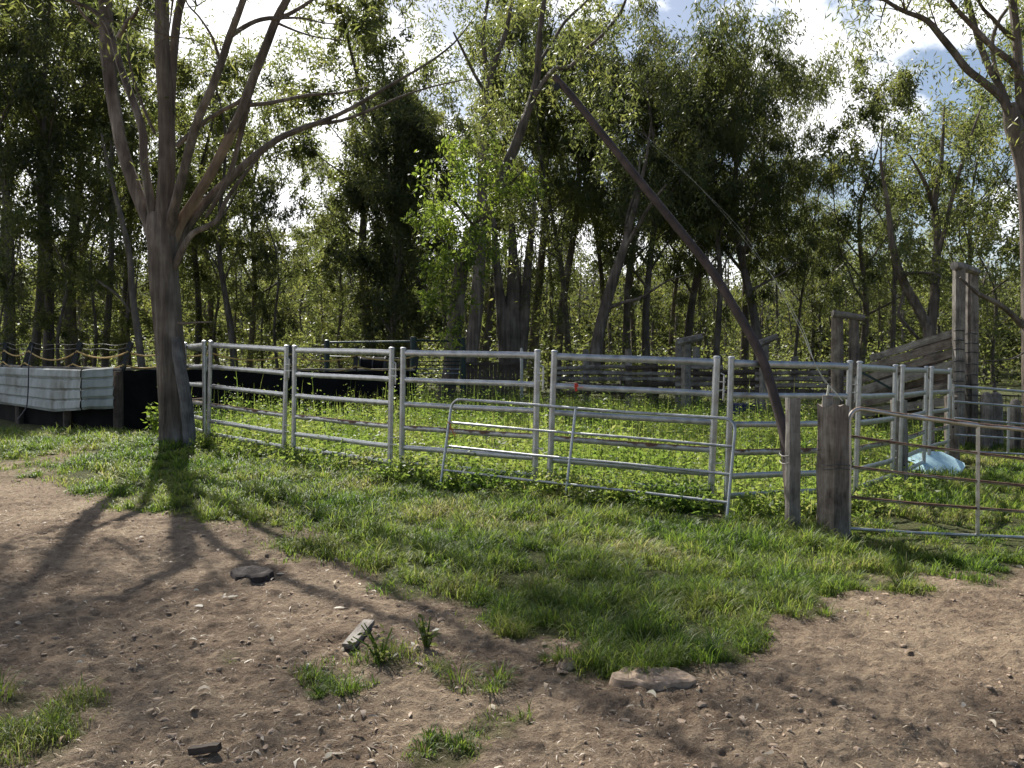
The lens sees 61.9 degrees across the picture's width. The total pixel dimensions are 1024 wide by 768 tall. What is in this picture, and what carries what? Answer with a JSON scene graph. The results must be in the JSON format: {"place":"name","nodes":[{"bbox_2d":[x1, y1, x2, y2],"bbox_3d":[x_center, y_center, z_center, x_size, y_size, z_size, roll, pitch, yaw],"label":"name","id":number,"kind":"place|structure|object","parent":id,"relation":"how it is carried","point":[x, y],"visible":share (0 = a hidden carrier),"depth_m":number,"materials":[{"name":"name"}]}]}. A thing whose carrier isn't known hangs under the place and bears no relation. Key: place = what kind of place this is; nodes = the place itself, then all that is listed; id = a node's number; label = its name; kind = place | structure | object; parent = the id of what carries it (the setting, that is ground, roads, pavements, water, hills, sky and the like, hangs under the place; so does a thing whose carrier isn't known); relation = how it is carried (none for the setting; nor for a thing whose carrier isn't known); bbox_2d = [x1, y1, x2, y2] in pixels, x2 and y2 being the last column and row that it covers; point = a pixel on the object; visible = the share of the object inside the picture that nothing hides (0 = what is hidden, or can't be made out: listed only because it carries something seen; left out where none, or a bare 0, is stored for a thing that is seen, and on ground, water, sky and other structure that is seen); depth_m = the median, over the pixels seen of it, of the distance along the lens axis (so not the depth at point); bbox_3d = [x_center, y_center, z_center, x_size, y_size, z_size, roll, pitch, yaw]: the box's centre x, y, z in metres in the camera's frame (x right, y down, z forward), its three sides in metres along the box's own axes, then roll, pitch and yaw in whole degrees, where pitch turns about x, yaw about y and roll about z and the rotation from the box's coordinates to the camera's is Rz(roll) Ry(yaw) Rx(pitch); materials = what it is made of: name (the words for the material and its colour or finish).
{"place":"outdoors","nodes":[
{"label":"outdoors","id":0,"kind":"place"},
{"bbox_2d":[0,282,1023,767],"bbox_3d":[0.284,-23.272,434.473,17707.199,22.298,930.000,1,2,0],"label":"ground","id":1,"kind":"structure","parent":0,"point":[916,664],"depth_m":4.77,"materials":[{"name":"brown soil"}]},
{"bbox_2d":[0,195,62,362],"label":"gum tree","id":2,"kind":"object","parent":1,"relation":"on","point":[17,219],"visible":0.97,"depth_m":29.40,"materials":[{"name":"green plant"}]},
{"bbox_2d":[0,0,98,364],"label":"gum tree","id":3,"kind":"object","parent":1,"relation":"on","point":[5,172],"visible":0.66,"depth_m":30.95,"materials":[{"name":"green plant"}]},
{"bbox_2d":[14,197,114,366],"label":"gum tree","id":4,"kind":"object","parent":1,"relation":"on","point":[71,233],"visible":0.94,"depth_m":30.43,"materials":[{"name":"green plant"}]},
{"bbox_2d":[0,0,140,366],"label":"gum tree","id":5,"kind":"object","parent":1,"relation":"on","point":[45,190],"visible":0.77,"depth_m":31.50,"materials":[{"name":"green plant"}]},
{"bbox_2d":[0,0,146,365],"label":"gum tree","id":6,"kind":"object","parent":1,"relation":"on","point":[36,334],"visible":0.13,"depth_m":36.78,"materials":[{"name":"green plant"}]},
{"bbox_2d":[38,159,156,366],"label":"gum tree","id":7,"kind":"object","parent":1,"relation":"on","point":[94,313],"visible":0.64,"depth_m":34.14,"materials":[{"name":"green plant"}]},
{"bbox_2d":[58,103,157,366],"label":"gum tree","id":8,"kind":"object","parent":1,"relation":"on","point":[126,240],"visible":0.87,"depth_m":29.78,"materials":[{"name":"green plant"}]},
{"bbox_2d":[0,0,218,369],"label":"gum tree","id":9,"kind":"object","parent":1,"relation":"on","point":[190,30],"visible":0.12,"depth_m":38.85,"materials":[{"name":"green plant"}]},
{"bbox_2d":[0,6,245,369],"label":"gum tree","id":10,"kind":"object","parent":1,"relation":"on","point":[85,359],"visible":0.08,"depth_m":45.72,"materials":[{"name":"green plant"}]},
{"bbox_2d":[59,0,197,366],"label":"gum tree","id":11,"kind":"object","parent":1,"relation":"on","point":[131,135],"visible":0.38,"depth_m":34.93,"materials":[{"name":"green plant"}]},
{"bbox_2d":[67,181,193,370],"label":"gum tree","id":12,"kind":"object","parent":1,"relation":"on","point":[146,317],"visible":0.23,"depth_m":36.97,"materials":[{"name":"green plant"}]},
{"bbox_2d":[80,1,213,370],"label":"gum tree","id":13,"kind":"object","parent":1,"relation":"on","point":[151,108],"visible":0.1,"depth_m":40.83,"materials":[{"name":"green plant"}]},
{"bbox_2d":[121,173,211,353],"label":"gum tree","id":14,"kind":"object","parent":1,"relation":"on","point":[184,286],"visible":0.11,"depth_m":41.52,"materials":[{"name":"green plant"}]},
{"bbox_2d":[187,340,205,436],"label":"cattle panel","id":15,"kind":"object","parent":1,"relation":"on","point":[202,345],"visible":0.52,"depth_m":15.14,"materials":[{"name":"metal"}]},
{"bbox_2d":[0,341,418,430],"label":"arena fence","id":16,"kind":"object","parent":1,"relation":"on","point":[135,393],"visible":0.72,"depth_m":20.05,"materials":[{"name":"black"}]},
{"bbox_2d":[0,367,80,411],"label":"corrugated sheet","id":17,"kind":"object","parent":16,"relation":"attached to","point":[53,390],"visible":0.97,"depth_m":19.07,"materials":[{"name":"metal"}]},
{"bbox_2d":[81,367,113,409],"bbox_3d":[-8.743,0.095,18.021,0.632,0.916,0.086,0,2,-13],"label":"corrugated sheet","id":18,"kind":"object","parent":16,"relation":"attached to","point":[97,389],"visible":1,"depth_m":18.00,"materials":[{"name":"metal"}]},
{"bbox_2d":[111,22,311,366],"bbox_3d":[-12.459,-7.230,35.905,7.752,15.883,5.691,-1,2,-39],"label":"gum tree","id":19,"kind":"object","parent":1,"relation":"on","point":[187,70],"visible":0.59,"depth_m":35.75,"materials":[{"name":"green plant"}]},
{"bbox_2d":[150,27,278,363],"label":"gum tree","id":20,"kind":"object","parent":1,"relation":"on","point":[204,150],"visible":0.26,"depth_m":38.74,"materials":[{"name":"green plant"}]},
{"bbox_2d":[180,215,254,364],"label":"gum tree","id":21,"kind":"object","parent":1,"relation":"on","point":[211,289],"visible":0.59,"depth_m":39.42,"materials":[{"name":"green plant"}]},
{"bbox_2d":[175,87,262,361],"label":"gum tree","id":22,"kind":"object","parent":1,"relation":"on","point":[211,313],"visible":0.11,"depth_m":45.30,"materials":[{"name":"green plant"}]},
{"bbox_2d":[143,30,335,367],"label":"gum tree","id":23,"kind":"object","parent":1,"relation":"on","point":[268,132],"visible":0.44,"depth_m":43.00,"materials":[{"name":"green plant"}]},
{"bbox_2d":[206,340,290,456],"bbox_3d":[-4.421,0.232,14.220,2.238,1.846,0.101,5,4,37],"label":"cattle panel","id":24,"kind":"object","parent":1,"relation":"on","point":[285,373],"visible":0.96,"depth_m":14.15,"materials":[{"name":"metal"}]},
{"bbox_2d":[1,0,501,445],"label":"gum tree","id":25,"kind":"object","parent":1,"relation":"on","point":[167,226],"visible":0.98,"depth_m":14.70,"materials":[{"name":"brown plant"}]},
{"bbox_2d":[230,565,274,583],"bbox_3d":[-1.993,1.467,6.540,0.329,0.100,0.396,-1,2,-41],"label":"rock","id":26,"kind":"object","parent":1,"relation":"on","point":[255,574],"visible":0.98,"depth_m":6.47,"materials":[{"name":"grey stone"}]},
{"bbox_2d":[231,218,310,368],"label":"gum tree","id":27,"kind":"object","parent":1,"relation":"on","point":[274,233],"visible":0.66,"depth_m":37.62,"materials":[{"name":"green plant"}]},
{"bbox_2d":[241,175,309,367],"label":"gum tree","id":28,"kind":"object","parent":1,"relation":"on","point":[274,266],"visible":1,"depth_m":33.45,"materials":[{"name":"green plant"}]},
{"bbox_2d":[260,221,357,367],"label":"gum tree","id":29,"kind":"object","parent":1,"relation":"on","point":[303,315],"visible":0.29,"depth_m":59.83,"materials":[{"name":"green plant"}]},
{"bbox_2d":[286,208,348,368],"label":"gum tree","id":30,"kind":"object","parent":1,"relation":"on","point":[303,235],"visible":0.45,"depth_m":51.16,"materials":[{"name":"green plant"}]},
{"bbox_2d":[300,148,358,368],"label":"gum tree","id":31,"kind":"object","parent":1,"relation":"on","point":[327,230],"visible":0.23,"depth_m":48.61,"materials":[{"name":"green plant"}]},
{"bbox_2d":[307,236,361,368],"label":"gum tree","id":32,"kind":"object","parent":1,"relation":"on","point":[336,299],"visible":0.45,"depth_m":41.72,"materials":[{"name":"green plant"}]},
{"bbox_2d":[291,345,396,464],"bbox_3d":[-2.554,0.356,12.758,2.397,1.846,0.101,3,3,39],"label":"cattle panel","id":33,"kind":"object","parent":1,"relation":"on","point":[389,402],"visible":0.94,"depth_m":12.66,"materials":[{"name":"metal"}]},
{"bbox_2d":[274,0,450,356],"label":"gum tree","id":34,"kind":"object","parent":1,"relation":"on","point":[306,146],"visible":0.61,"depth_m":36.54,"materials":[{"name":"green plant"}]},
{"bbox_2d":[324,336,465,404],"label":"yard gate","id":35,"kind":"structure","parent":1,"relation":"on","point":[413,340],"depth_m":24.09,"materials":[{"name":"grey metal"}]},
{"bbox_2d":[322,0,480,368],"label":"gum tree","id":36,"kind":"object","parent":1,"relation":"on","point":[384,26],"visible":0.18,"depth_m":39.68,"materials":[{"name":"green plant"}]},
{"bbox_2d":[318,81,499,368],"bbox_3d":[-3.942,-5.295,32.818,6.947,12.424,6.551,1,0,-13],"label":"gum tree","id":37,"kind":"object","parent":1,"relation":"on","point":[361,198],"visible":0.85,"depth_m":32.25,"materials":[{"name":"green plant"}]},
{"bbox_2d":[343,48,474,376],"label":"gum tree","id":38,"kind":"object","parent":1,"relation":"on","point":[378,115],"visible":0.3,"depth_m":33.84,"materials":[{"name":"green plant"}]},
{"bbox_2d":[401,0,533,373],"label":"gum tree","id":39,"kind":"object","parent":1,"relation":"on","point":[473,332],"visible":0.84,"depth_m":29.70,"materials":[{"name":"green plant"}]},
{"bbox_2d":[399,347,544,483],"bbox_3d":[-0.582,0.443,11.470,2.226,1.846,0.101,2,2,26],"label":"cattle panel","id":40,"kind":"object","parent":1,"relation":"on","point":[535,384],"visible":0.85,"depth_m":11.42,"materials":[{"name":"metal"}]},
{"bbox_2d":[466,348,522,406],"bbox_3d":[-0.589,-0.129,26.891,1.911,2.046,0.281,1,2,0],"label":"board fence","id":41,"kind":"object","parent":1,"relation":"on","point":[501,372],"visible":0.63,"depth_m":26.99,"materials":[{"name":"wood"}]},
{"bbox_2d":[440,0,563,392],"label":"gum tree","id":42,"kind":"object","parent":1,"relation":"on","point":[487,320],"visible":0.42,"depth_m":39.00,"materials":[{"name":"green plant"}]},
{"bbox_2d":[0,200,1020,384],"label":"distant woodland","id":43,"kind":"object","parent":1,"relation":"on","point":[771,324],"visible":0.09,"depth_m":76.79,"materials":[{"name":"green plant"}]},
{"bbox_2d":[0,262,1021,406],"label":"undergrowth","id":44,"kind":"object","parent":1,"relation":"on","point":[438,376],"visible":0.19,"depth_m":43.33,"materials":[{"name":"green plant"}]},
{"bbox_2d":[0,492,1023,767],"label":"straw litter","id":45,"kind":"object","parent":1,"relation":"on","point":[500,688],"visible":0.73,"depth_m":4.25,"materials":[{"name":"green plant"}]},
{"bbox_2d":[0,480,1023,767],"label":"fallen leaves","id":46,"kind":"object","parent":1,"relation":"on","point":[328,746],"visible":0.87,"depth_m":4.26,"materials":[{"name":"brown plant"}]},
{"bbox_2d":[0,477,1023,767],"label":"soil clods","id":47,"kind":"object","parent":1,"relation":"on","point":[700,703],"visible":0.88,"depth_m":4.26,"materials":[{"name":"brown soil"}]},
{"bbox_2d":[463,21,565,361],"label":"gum tree","id":48,"kind":"object","parent":1,"relation":"on","point":[469,110],"visible":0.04,"depth_m":46.88,"materials":[{"name":"green plant"}]},
{"bbox_2d":[420,23,612,396],"bbox_3d":[0.839,-7.817,38.391,9.064,17.648,6.448,-5,1,-12],"label":"gum tree","id":49,"kind":"object","parent":1,"relation":"on","point":[557,182],"visible":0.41,"depth_m":38.01,"materials":[{"name":"green plant"}]},
{"bbox_2d":[465,162,580,373],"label":"gum tree","id":50,"kind":"object","parent":1,"relation":"on","point":[513,308],"visible":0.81,"depth_m":32.64,"materials":[{"name":"green plant"}]},
{"bbox_2d":[400,0,649,411],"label":"gum tree","id":51,"kind":"object","parent":1,"relation":"on","point":[463,253],"visible":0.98,"depth_m":24.30,"materials":[{"name":"green plant"}]},
{"bbox_2d":[452,0,643,391],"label":"gum tree","id":52,"kind":"object","parent":1,"relation":"on","point":[534,330],"visible":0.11,"depth_m":41.68,"materials":[{"name":"green plant"}]},
{"bbox_2d":[521,148,584,387],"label":"gum tree","id":53,"kind":"object","parent":1,"relation":"on","point":[550,338],"visible":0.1,"depth_m":48.17,"materials":[{"name":"green plant"}]},
{"bbox_2d":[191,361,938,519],"bbox_3d":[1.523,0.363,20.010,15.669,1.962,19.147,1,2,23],"label":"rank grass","id":54,"kind":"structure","parent":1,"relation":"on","point":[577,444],"depth_m":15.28,"materials":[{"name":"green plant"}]},
{"bbox_2d":[187,364,955,522],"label":"weeds","id":55,"kind":"object","parent":1,"relation":"on","point":[517,485],"visible":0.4,"depth_m":13.35,"materials":[{"name":"green plant"}]},
{"bbox_2d":[505,4,655,389],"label":"gum tree","id":56,"kind":"object","parent":1,"relation":"on","point":[570,256],"visible":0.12,"depth_m":40.18,"materials":[{"name":"green plant"}]},
{"bbox_2d":[440,398,736,519],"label":"pipe gate","id":57,"kind":"structure","parent":1,"relation":"on","point":[570,457],"depth_m":10.19,"materials":[{"name":"metal"}]},
{"bbox_2d":[558,88,640,382],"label":"gum tree","id":58,"kind":"object","parent":1,"relation":"on","point":[599,264],"visible":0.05,"depth_m":45.33,"materials":[{"name":"green plant"}]},
{"bbox_2d":[578,80,658,381],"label":"gum tree","id":59,"kind":"object","parent":1,"relation":"on","point":[641,270],"visible":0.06,"depth_m":44.59,"materials":[{"name":"green plant"}]},
{"bbox_2d":[547,350,725,503],"bbox_3d":[1.488,0.539,10.521,2.192,1.846,0.101,3,3,21],"label":"cattle panel","id":60,"kind":"object","parent":1,"relation":"on","point":[714,362],"visible":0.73,"depth_m":10.48,"materials":[{"name":"metal"}]},
{"bbox_2d":[572,15,731,369],"bbox_3d":[5.029,-6.947,30.872,5.629,13.225,3.516,1,2,0],"label":"gum tree","id":61,"kind":"object","parent":1,"relation":"on","point":[605,308],"visible":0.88,"depth_m":30.74,"materials":[{"name":"green plant"}]},
{"bbox_2d":[609,666,696,690],"bbox_3d":[0.741,1.565,4.491,0.484,0.106,0.273,1,2,0],"label":"flat stone","id":62,"kind":"object","parent":1,"relation":"on","point":[654,679],"visible":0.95,"depth_m":4.44,"materials":[{"name":"beige stone"}]},
{"bbox_2d":[561,0,752,402],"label":"gum tree","id":63,"kind":"object","parent":1,"relation":"on","point":[668,237],"visible":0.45,"depth_m":35.67,"materials":[{"name":"green plant"}]},
{"bbox_2d":[552,16,804,398],"bbox_3d":[6.869,-7.479,38.086,10.639,17.079,7.568,3,0,11],"label":"gum tree","id":64,"kind":"object","parent":1,"relation":"on","point":[588,196],"visible":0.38,"depth_m":37.21,"materials":[{"name":"green plant"}]},
{"bbox_2d":[637,132,720,388],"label":"gum tree","id":65,"kind":"object","parent":1,"relation":"on","point":[672,340],"visible":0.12,"depth_m":49.84,"materials":[{"name":"green plant"}]},
{"bbox_2d":[677,334,703,411],"bbox_3d":[5.348,-0.115,25.765,0.801,2.817,0.338,1,2,7],"label":"timber post","id":66,"kind":"object","parent":1,"relation":"on","point":[685,342],"visible":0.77,"depth_m":25.68,"materials":[{"name":"grey wood"}]},
{"bbox_2d":[556,341,863,417],"bbox_3d":[5.881,0.031,26.553,9.432,2.720,1.103,1,2,22],"label":"rail fence","id":67,"kind":"object","parent":1,"relation":"on","point":[628,374],"visible":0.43,"depth_m":26.91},
{"bbox_2d":[681,150,738,389],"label":"gum tree","id":68,"kind":"object","parent":1,"relation":"on","point":[701,293],"visible":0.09,"depth_m":48.33,"materials":[{"name":"green plant"}]},
{"bbox_2d":[608,0,826,401],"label":"gum tree","id":69,"kind":"object","parent":1,"relation":"on","point":[695,269],"visible":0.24,"depth_m":37.31,"materials":[{"name":"green plant"}]},
{"bbox_2d":[643,26,797,371],"bbox_3d":[8.184,-7.231,37.324,6.152,16.624,8.649,-2,6,-29],"label":"gum tree","id":70,"kind":"object","parent":1,"relation":"on","point":[740,134],"visible":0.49,"depth_m":35.44,"materials":[{"name":"green plant"}]},
{"bbox_2d":[601,0,850,402],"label":"gum tree","id":71,"kind":"object","parent":1,"relation":"on","point":[766,52],"visible":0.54,"depth_m":36.62,"materials":[{"name":"green plant"}]},
{"bbox_2d":[628,21,898,399],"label":"gum tree","id":72,"kind":"object","parent":1,"relation":"on","point":[744,306],"visible":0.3,"depth_m":41.13,"materials":[{"name":"green plant"}]},
{"bbox_2d":[723,356,857,512],"bbox_3d":[3.412,0.611,10.364,2.040,1.846,0.101,1,2,-26],"label":"cattle panel","id":73,"kind":"object","parent":1,"relation":"on","point":[733,363],"visible":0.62,"depth_m":10.16,"materials":[{"name":"metal"}]},
{"bbox_2d":[779,397,820,529],"bbox_3d":[3.007,0.969,8.883,0.230,1.654,0.497,-1,3,-43],"label":"timber post","id":74,"kind":"object","parent":1,"relation":"on","point":[792,461],"visible":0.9,"depth_m":8.86,"materials":[{"name":"grey wood"}]},
{"bbox_2d":[552,74,785,500],"bbox_3d":[2.029,-1.413,10.723,0.724,5.718,3.972,-1,2,-40],"label":"lifting boom","id":75,"kind":"object","parent":74,"relation":"attached to","point":[716,278],"visible":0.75,"depth_m":10.64,"materials":[{"name":"brown timber"}]},
{"bbox_2d":[763,128,848,382],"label":"gum tree","id":76,"kind":"object","parent":1,"relation":"on","point":[828,186],"visible":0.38,"depth_m":41.25,"materials":[{"name":"green plant"}]},
{"bbox_2d":[782,194,854,388],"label":"gum tree","id":77,"kind":"object","parent":1,"relation":"on","point":[813,317],"visible":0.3,"depth_m":49.36,"materials":[{"name":"green plant"}]},
{"bbox_2d":[780,235,859,388],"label":"gum tree","id":78,"kind":"object","parent":1,"relation":"on","point":[821,297],"visible":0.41,"depth_m":49.30,"materials":[{"name":"green plant"}]},
{"bbox_2d":[807,395,849,537],"bbox_3d":[3.208,0.960,8.771,0.524,1.695,0.323,0,2,-8],"label":"timber post","id":79,"kind":"object","parent":1,"relation":"on","point":[832,475],"visible":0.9,"depth_m":8.67,"materials":[{"name":"grey wood"}]},
{"bbox_2d":[848,407,1023,538],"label":"farm gate","id":80,"kind":"structure","parent":79,"relation":"attached to","point":[977,453],"depth_m":8.87,"materials":[{"name":"metal"}]},
{"bbox_2d":[831,310,864,429],"bbox_3d":[8.593,-0.176,21.976,0.832,3.436,0.342,1,2,0],"label":"timber portal","id":81,"kind":"object","parent":1,"relation":"on","point":[837,356],"visible":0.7,"depth_m":21.86,"materials":[{"name":"grey wood"}]},
{"bbox_2d":[744,56,994,374],"bbox_3d":[15.473,-6.683,40.043,10.810,15.700,9.626,0,2,-8],"label":"gum tree","id":82,"kind":"object","parent":1,"relation":"on","point":[846,228],"visible":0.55,"depth_m":38.36,"materials":[{"name":"green plant"}]},
{"bbox_2d":[853,361,899,493],"bbox_3d":[5.034,0.631,11.740,0.101,1.846,2.130,2,1,36],"label":"cattle panel","id":83,"kind":"object","parent":1,"relation":"on","point":[859,422],"visible":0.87,"depth_m":11.55,"materials":[{"name":"metal"}]},
{"bbox_2d":[856,202,903,372],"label":"gum tree","id":84,"kind":"object","parent":1,"relation":"on","point":[883,296],"visible":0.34,"depth_m":48.67,"materials":[{"name":"green plant"}]},
{"bbox_2d":[840,171,928,382],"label":"gum tree","id":85,"kind":"object","parent":1,"relation":"on","point":[871,292],"visible":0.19,"depth_m":51.80,"materials":[{"name":"green plant"}]},
{"bbox_2d":[813,50,967,365],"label":"gum tree","id":86,"kind":"object","parent":1,"relation":"on","point":[903,79],"visible":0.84,"depth_m":35.53,"materials":[{"name":"green plant"}]},
{"bbox_2d":[770,0,1023,450],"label":"gum tree","id":87,"kind":"object","parent":1,"relation":"on","point":[1013,118],"visible":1,"depth_m":18.19,"materials":[{"name":"green plant"}]},
{"bbox_2d":[890,400,908,480],"bbox_3d":[5.814,1.013,12.787,0.314,1.548,0.145,1,2,0],"label":"timber post","id":88,"kind":"object","parent":1,"relation":"on","point":[905,448],"visible":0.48,"depth_m":12.73,"materials":[{"name":"grey wood"}]},
{"bbox_2d":[897,365,929,478],"bbox_3d":[6.446,0.625,13.662,0.101,1.846,2.384,2,2,34],"label":"cattle panel","id":89,"kind":"object","parent":1,"relation":"on","point":[924,393],"visible":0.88,"depth_m":13.53,"materials":[{"name":"metal"}]},
{"bbox_2d":[852,261,980,446],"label":"loading ramp","id":90,"kind":"structure","parent":1,"relation":"on","point":[961,338],"depth_m":20.38,"materials":[{"name":"grey wood"}]},
{"bbox_2d":[823,83,1012,383],"bbox_3d":[13.518,-4.946,27.775,6.984,9.917,3.789,1,2,0],"label":"gum tree","id":91,"kind":"object","parent":1,"relation":"on","point":[928,321],"visible":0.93,"depth_m":27.73,"materials":[{"name":"green plant"}]},
{"bbox_2d":[908,451,964,475],"bbox_3d":[7.146,1.402,14.529,1.214,0.430,0.725,0,2,-14],"label":"crumpled blue tarp","id":92,"kind":"object","parent":1,"relation":"on","point":[934,459],"visible":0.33,"depth_m":14.61,"materials":[{"name":"plastic"}]},
{"bbox_2d":[898,191,977,362],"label":"gum tree","id":93,"kind":"object","parent":1,"relation":"on","point":[941,304],"visible":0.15,"depth_m":53.31,"materials":[{"name":"green plant"}]},
{"bbox_2d":[927,366,952,454],"bbox_3d":[7.826,0.616,15.588,0.101,1.846,1.988,2,1,36],"label":"cattle panel","id":94,"kind":"object","parent":1,"relation":"on","point":[948,391],"visible":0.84,"depth_m":15.42,"materials":[{"name":"metal"}]},
{"bbox_2d":[868,22,1020,303],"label":"gum tree","id":95,"kind":"object","parent":1,"relation":"on","point":[1012,276],"visible":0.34,"depth_m":36.97,"materials":[{"name":"green plant"}]},
{"bbox_2d":[911,182,1020,391],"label":"gum tree","id":96,"kind":"object","parent":1,"relation":"on","point":[993,347],"visible":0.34,"depth_m":46.08,"materials":[{"name":"green plant"}]},
{"bbox_2d":[913,0,1023,279],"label":"gum tree","id":97,"kind":"object","parent":1,"relation":"on","point":[1011,245],"visible":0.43,"depth_m":35.00,"materials":[{"name":"green plant"}]},
{"bbox_2d":[980,392,992,448],"bbox_3d":[10.873,0.933,19.532,0.294,1.502,0.289,1,2,0],"label":"timber post","id":98,"kind":"object","parent":1,"relation":"on","point":[986,412],"visible":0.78,"depth_m":19.43,"materials":[{"name":"grey wood"}]},
{"bbox_2d":[952,384,1023,454],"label":"pipe fence","id":99,"kind":"object","parent":1,"relation":"on","point":[1008,423],"visible":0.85,"depth_m":15.50,"materials":[{"name":"metal"}]},
{"bbox_2d":[0,407,1023,767],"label":"grass","id":100,"kind":"structure","parent":0,"point":[656,613],"depth_m":7.70,"materials":[{"name":"green plant"}]},
{"bbox_2d":[1,0,1023,290],"label":"sky","id":101,"kind":"structure","parent":0,"point":[928,45],"materials":[{"name":"white"}]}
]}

